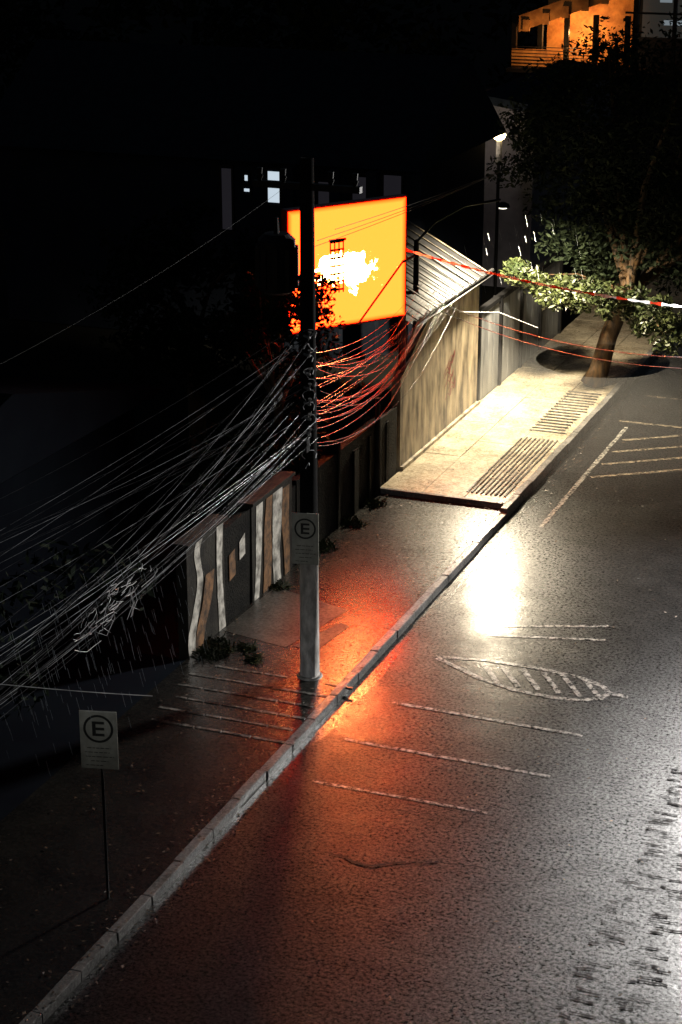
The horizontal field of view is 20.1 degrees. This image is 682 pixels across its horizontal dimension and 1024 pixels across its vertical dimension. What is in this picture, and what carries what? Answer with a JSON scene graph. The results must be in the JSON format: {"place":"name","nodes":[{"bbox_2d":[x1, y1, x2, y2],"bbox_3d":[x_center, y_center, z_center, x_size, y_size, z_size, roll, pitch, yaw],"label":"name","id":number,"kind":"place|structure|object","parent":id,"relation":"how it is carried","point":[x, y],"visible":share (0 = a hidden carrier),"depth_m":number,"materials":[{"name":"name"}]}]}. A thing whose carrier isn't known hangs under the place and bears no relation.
{"place":"outdoors","nodes":[
{"label":"outdoors","id":0,"kind":"place"},
{"bbox_2d":[0,634,184,820],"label":"driveway","id":1,"kind":"structure","parent":0,"point":[25,772],"depth_m":31.80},
{"bbox_2d":[0,142,484,356],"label":"walls","id":2,"kind":"structure","parent":0,"point":[61,209],"depth_m":55.22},
{"bbox_2d":[219,164,234,233],"bbox_3d":[-3.180,-8.720,53.513,0.420,1.900,0.060,7,21,20],"label":"window frame","id":3,"kind":"object","parent":2,"relation":"attached to","point":[232,194],"visible":1,"depth_m":53.46,"materials":[{"name":"black metal"}]},
{"bbox_2d":[221,168,231,229],"bbox_3d":[-3.177,-8.723,53.522,0.300,1.700,0.020,7,21,20],"label":"window","id":4,"kind":"structure","parent":3,"relation":"in","point":[226,201],"depth_m":53.52,"materials":[{"name":"glass"}]},
{"bbox_2d":[242,171,249,184],"bbox_3d":[-2.621,-9.237,53.100,0.220,0.350,0.060,7,21,20],"label":"window frame","id":5,"kind":"object","parent":2,"relation":"attached to","point":[243,177],"visible":1,"depth_m":53.09,"materials":[{"name":"grey metal"}]},
{"bbox_2d":[242,185,251,195],"bbox_3d":[-2.607,-8.919,53.206,0.290,0.280,0.060,7,21,20],"label":"window frame","id":6,"kind":"object","parent":2,"relation":"attached to","point":[250,190],"visible":0.95,"depth_m":53.18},
{"bbox_2d":[0,39,505,172],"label":"roof","id":7,"kind":"structure","parent":2,"relation":"on","point":[418,113],"depth_m":54.11,"materials":[{"name":"tile"}]},
{"bbox_2d":[265,167,281,206],"bbox_3d":[-1.853,-8.949,52.883,0.470,1.050,0.060,7,21,20],"label":"window frame","id":8,"kind":"object","parent":2,"relation":"attached to","point":[280,192],"visible":0.68,"depth_m":52.87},
{"bbox_2d":[268,171,278,202],"bbox_3d":[-1.849,-8.952,52.892,0.350,0.850,0.020,7,21,20],"label":"window","id":9,"kind":"structure","parent":8,"relation":"in","point":[272,175],"depth_m":52.91,"materials":[{"name":"glass"}]},
{"bbox_2d":[316,178,326,203],"bbox_3d":[-0.385,-8.452,52.452,0.620,1.300,0.060,7,21,20],"label":"window frame","id":10,"kind":"object","parent":2,"relation":"attached to","point":[317,180],"visible":0.3,"depth_m":52.36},
{"bbox_2d":[318,182,328,203],"bbox_3d":[-0.382,-8.455,52.461,0.500,1.100,0.020,7,21,20],"label":"window","id":11,"kind":"structure","parent":10,"relation":"in","point":[323,197],"depth_m":52.44,"materials":[{"name":"glass"}]},
{"bbox_2d":[282,165,424,362],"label":"columns","id":12,"kind":"structure","parent":2,"relation":"attached to","point":[417,194],"depth_m":51.45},
{"bbox_2d":[350,173,365,199],"bbox_3d":[0.593,-8.420,52.059,0.720,1.500,0.060,7,21,20],"label":"window frame","id":13,"kind":"object","parent":2,"relation":"attached to","point":[351,196],"visible":0.21,"depth_m":51.98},
{"bbox_2d":[353,177,365,199],"bbox_3d":[0.597,-8.423,52.068,0.600,1.300,0.020,7,21,20],"label":"window","id":14,"kind":"structure","parent":13,"relation":"in","point":[362,183],"depth_m":51.95,"materials":[{"name":"glass"}]},
{"bbox_2d":[381,171,403,195],"bbox_3d":[1.385,-8.459,51.718,0.620,1.400,0.060,7,21,20],"label":"window frame","id":15,"kind":"object","parent":2,"relation":"attached to","point":[402,183],"visible":0.43,"depth_m":51.54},
{"bbox_2d":[384,175,400,195],"bbox_3d":[1.389,-8.462,51.726,0.500,1.200,0.020,7,21,20],"label":"window","id":16,"kind":"structure","parent":15,"relation":"in","point":[392,185],"depth_m":51.60,"materials":[{"name":"glass"}]},
{"bbox_2d":[0,494,499,1023],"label":"pavement","id":17,"kind":"structure","parent":0,"point":[184,768],"depth_m":29.54,"materials":[{"name":"concrete"}]},
{"bbox_2d":[79,710,118,898],"bbox_3d":[-3.147,3.895,25.346,0.500,2.815,0.084,2,20,7],"label":"parking sign","id":18,"kind":"object","parent":17,"relation":"on","point":[98,743],"visible":1,"depth_m":25.00,"materials":[{"name":"metal"}]},
{"bbox_2d":[151,665,352,746],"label":"ribbed ramp","id":19,"kind":"structure","parent":17,"relation":"on","point":[250,709],"depth_m":31.59,"materials":[{"name":"concrete"}]},
{"bbox_2d":[224,588,348,647],"bbox_3d":[-0.808,1.939,35.041,2.050,0.001,2.600,7,21,20],"label":"pavement patch","id":20,"kind":"object","parent":17,"relation":"on","point":[275,619],"visible":0.9,"depth_m":34.94,"materials":[{"name":"concrete"}]},
{"bbox_2d":[252,156,361,680],"bbox_3d":[-0.562,-1.270,31.152,1.800,8.900,0.650,7,21,20],"label":"utility pole","id":21,"kind":"object","parent":17,"relation":"on","point":[276,262],"visible":1,"depth_m":30.62,"materials":[{"name":"concrete"}]},
{"bbox_2d":[0,68,679,716],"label":"overhead cables","id":22,"kind":"object","parent":21,"relation":"attached to","point":[234,506],"visible":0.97,"depth_m":28.68,"materials":[{"name":"rubber"}]},
{"bbox_2d":[73,564,157,651],"bbox_3d":[-2.978,1.235,25.453,0.262,0.566,2.481,7,21,19],"label":"cable coil","id":23,"kind":"object","parent":22,"relation":"attached to","point":[130,592],"visible":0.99,"depth_m":25.28,"materials":[{"name":"metal"}]},
{"bbox_2d":[189,370,524,664],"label":"weeds","id":24,"kind":"object","parent":17,"relation":"on","point":[215,648],"visible":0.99,"depth_m":33.84,"materials":[{"name":"green plant"}]},
{"bbox_2d":[375,397,380,494],"bbox_3d":[0.788,-1.346,41.304,0.129,2.300,0.129,18,26,41],"label":"gate post","id":25,"kind":"object","parent":17,"relation":"on","point":[377,448],"visible":0.81,"depth_m":41.23,"materials":[{"name":"black metal"}]},
{"bbox_2d":[380,487,502,508],"bbox_3d":[2.076,-0.246,41.312,2.907,0.270,0.120,7,21,20],"label":"pavement step","id":26,"kind":"object","parent":17,"relation":"on","point":[443,498],"visible":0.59,"depth_m":41.21,"materials":[{"name":"concrete"}]},
{"bbox_2d":[3,214,594,769],"bbox_3d":[0.815,-1.992,35.084,2.948,2.403,26.450,6,20,17],"label":"rain","id":27,"kind":"object","parent":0,"point":[161,590],"visible":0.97,"depth_m":25.41,"materials":[{"name":"liquid"}]},
{"bbox_2d":[0,0,681,658],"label":"ground","id":28,"kind":"structure","parent":0,"point":[72,350],"depth_m":50.76,"materials":[{"name":"soil"}]},
{"bbox_2d":[0,408,139,651],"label":"walls","id":29,"kind":"structure","parent":28,"relation":"on","point":[60,480],"depth_m":35.43,"materials":[{"name":"black"}]},
{"bbox_2d":[0,370,167,483],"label":"roof","id":30,"kind":"structure","parent":29,"relation":"on","point":[42,416],"depth_m":33.71,"materials":[{"name":"black"}]},
{"bbox_2d":[0,369,374,720],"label":"garden hedge","id":31,"kind":"object","parent":28,"relation":"on","point":[8,627],"visible":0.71,"depth_m":37.26,"materials":[{"name":"green plant"}]},
{"bbox_2d":[171,471,295,659],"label":"wall","id":32,"kind":"structure","parent":28,"relation":"on","point":[186,573],"depth_m":33.91,"materials":[{"name":"white paint"}]},
{"bbox_2d":[188,484,289,655],"bbox_3d":[-1.823,0.931,35.034,0.020,2.070,4.562,7,21,20],"label":"mural","id":33,"kind":"object","parent":32,"relation":"attached to","point":[280,507],"visible":1,"depth_m":35.63,"materials":[{"name":"paint"}]},
{"bbox_2d":[214,267,350,477],"bbox_3d":[-1.212,-2.838,39.370,2.753,6.440,2.968,7,21,20],"label":"garden tree","id":34,"kind":"object","parent":28,"relation":"on","point":[271,318],"visible":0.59,"depth_m":38.91,"materials":[{"name":"green plant"}]},
{"bbox_2d":[223,407,396,624],"bbox_3d":[-0.553,-0.193,38.533,0.357,1.995,9.182,7,21,20],"label":"stone infill","id":35,"kind":"object","parent":28,"relation":"on","point":[346,478],"visible":0.65,"depth_m":39.30,"materials":[{"name":"grey stone"}]},
{"bbox_2d":[281,194,414,370],"bbox_3d":[0.166,-3.535,41.395,3.347,6.370,0.541,-13,23,-32],"label":"illuminated billboard","id":36,"kind":"object","parent":28,"relation":"on","point":[365,268],"visible":0.72,"depth_m":40.77,"materials":[{"name":"orange"}]},
{"bbox_2d":[19,317,681,1023],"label":"kerb","id":37,"kind":"structure","parent":28,"relation":"on","point":[75,977],"depth_m":30.52,"materials":[{"name":"concrete"}]},
{"bbox_2d":[391,285,478,472],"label":"wall","id":38,"kind":"structure","parent":28,"relation":"on","point":[427,412],"depth_m":44.63,"materials":[{"name":"paint"}]},
{"bbox_2d":[406,220,493,326],"bbox_3d":[1.536,-5.801,44.774,2.580,1.500,5.800,7,21,20],"label":"slatted awning","id":39,"kind":"object","parent":38,"relation":"on","point":[462,281],"visible":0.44,"depth_m":45.28,"materials":[{"name":"metal"}]},
{"bbox_2d":[444,351,455,399],"bbox_3d":[2.582,-3.242,45.545,0.004,1.060,0.910,7,21,20],"label":"graffiti","id":40,"kind":"object","parent":38,"relation":"attached to","point":[449,368],"visible":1,"depth_m":45.57,"materials":[{"name":"red paint"}]},
{"bbox_2d":[412,199,509,330],"bbox_3d":[2.781,-4.519,45.451,0.339,5.530,3.799,15,24,36],"label":"street lamp","id":41,"kind":"object","parent":28,"relation":"on","point":[502,205],"visible":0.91,"depth_m":43.66,"materials":[{"name":"metal"}]},
{"bbox_2d":[493,134,505,295],"bbox_3d":[4.814,-9.180,59.184,0.409,5.200,0.420,7,21,20],"label":"garden lamp","id":42,"kind":"object","parent":28,"relation":"on","point":[499,145],"visible":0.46,"depth_m":59.12,"materials":[{"name":"metal"}]},
{"bbox_2d":[477,251,563,400],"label":"garage gate","id":43,"kind":"structure","parent":28,"relation":"on","point":[501,359],"depth_m":50.20,"materials":[{"name":"metal"}]},
{"bbox_2d":[512,0,681,188],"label":"walls","id":44,"kind":"structure","parent":28,"relation":"on","point":[515,75],"depth_m":78.59,"materials":[{"name":"black"}]},
{"bbox_2d":[506,0,681,78],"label":"balcony columns","id":45,"kind":"structure","parent":44,"relation":"attached to","point":[540,33],"depth_m":77.41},
{"bbox_2d":[511,46,590,66],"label":"railing","id":46,"kind":"object","parent":45,"relation":"attached to","point":[541,53],"visible":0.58,"depth_m":78.18,"materials":[{"name":"metal"}]},
{"bbox_2d":[511,0,608,67],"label":"eave","id":47,"kind":"object","parent":45,"relation":"attached to","point":[544,15],"visible":0.97,"depth_m":77.23,"materials":[{"name":"brown wood"}]},
{"bbox_2d":[641,0,681,37],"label":"glazed wall","id":48,"kind":"structure","parent":44,"relation":"attached to","point":[655,6],"depth_m":78.47,"materials":[{"name":"black glass"}]},
{"bbox_2d":[660,0,681,25],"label":"windows","id":49,"kind":"structure","parent":44,"relation":"attached to","point":[666,22],"depth_m":78.23,"materials":[{"name":"black glass"}]},
{"bbox_2d":[72,341,681,1023],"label":"road","id":50,"kind":"structure","parent":0,"point":[362,947],"depth_m":27.92,"materials":[{"name":"grey asphalt"}]},
{"bbox_2d":[0,287,681,1023],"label":"fallen leaves","id":51,"kind":"object","parent":50,"relation":"on","point":[322,729],"visible":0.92,"depth_m":30.34,"materials":[{"name":"brown plant"}]},
{"bbox_2d":[43,332,681,1023],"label":"gutter","id":52,"kind":"object","parent":50,"relation":"on","point":[199,862],"visible":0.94,"depth_m":30.66,"materials":[{"name":"grey concrete"}]},
{"bbox_2d":[311,427,628,813],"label":"road markings","id":53,"kind":"object","parent":50,"relation":"on","point":[525,672],"visible":1,"depth_m":32.60,"materials":[{"name":"white paint"}]},
{"bbox_2d":[325,626,681,1023],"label":"road tar seams","id":54,"kind":"object","parent":50,"relation":"on","point":[655,966],"visible":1,"depth_m":25.56,"materials":[{"name":"black asphalt"}]},
{"bbox_2d":[590,395,681,477],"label":"hatched road marking","id":55,"kind":"object","parent":50,"relation":"on","point":[645,449],"visible":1,"depth_m":44.94,"materials":[{"name":"beige paint"}]},
{"bbox_2d":[381,251,681,504],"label":"raised pavement","id":56,"kind":"structure","parent":0,"point":[485,435],"depth_m":47.07,"materials":[{"name":"beige concrete"}]},
{"bbox_2d":[400,400,480,470],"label":"plinth","id":57,"kind":"structure","parent":56,"relation":"on","point":[421,451],"depth_m":45.15,"materials":[{"name":"paint"}]},
{"bbox_2d":[466,391,600,496],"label":"ribbed ramp","id":58,"kind":"structure","parent":56,"relation":"on","point":[514,469],"depth_m":44.54,"materials":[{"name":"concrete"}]},
{"bbox_2d":[485,5,681,387],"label":"street tree","id":59,"kind":"object","parent":56,"relation":"on","point":[629,208],"visible":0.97,"depth_m":47.70,"materials":[{"name":"green plant"}]},
{"bbox_2d":[482,77,610,287],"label":"walls","id":60,"kind":"structure","parent":0,"point":[515,228],"depth_m":60.74,"materials":[{"name":"grey concrete"}]},
{"bbox_2d":[486,59,607,110],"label":"roof","id":61,"kind":"structure","parent":60,"relation":"on","point":[502,93],"depth_m":61.75,"materials":[{"name":"tile"}]},
{"bbox_2d":[547,0,633,64],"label":"balcony wall","id":62,"kind":"structure","parent":0,"point":[614,10],"depth_m":79.62,"materials":[{"name":"orange paint"}]},
{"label":"pavement","id":63,"kind":"structure","parent":0,"visible":0},
{"bbox_3d":[11.725,-1.627,32.769,1.800,8.500,0.560,7,21,20],"label":"utility pole","id":64,"kind":"object","parent":63,"relation":"on","visible":0},
{"bbox_2d":[1,299,681,695],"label":"service wires","id":65,"kind":"object","parent":64,"relation":"attached to","point":[475,325],"visible":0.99,"depth_m":40.36,"materials":[{"name":"black rubber"}]},
{"bbox_2d":[405,248,681,306],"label":"barrier tape","id":66,"kind":"object","parent":64,"relation":"attached to","point":[550,286],"visible":1,"depth_m":39.02,"materials":[{"name":"red plastic"}]}
]}

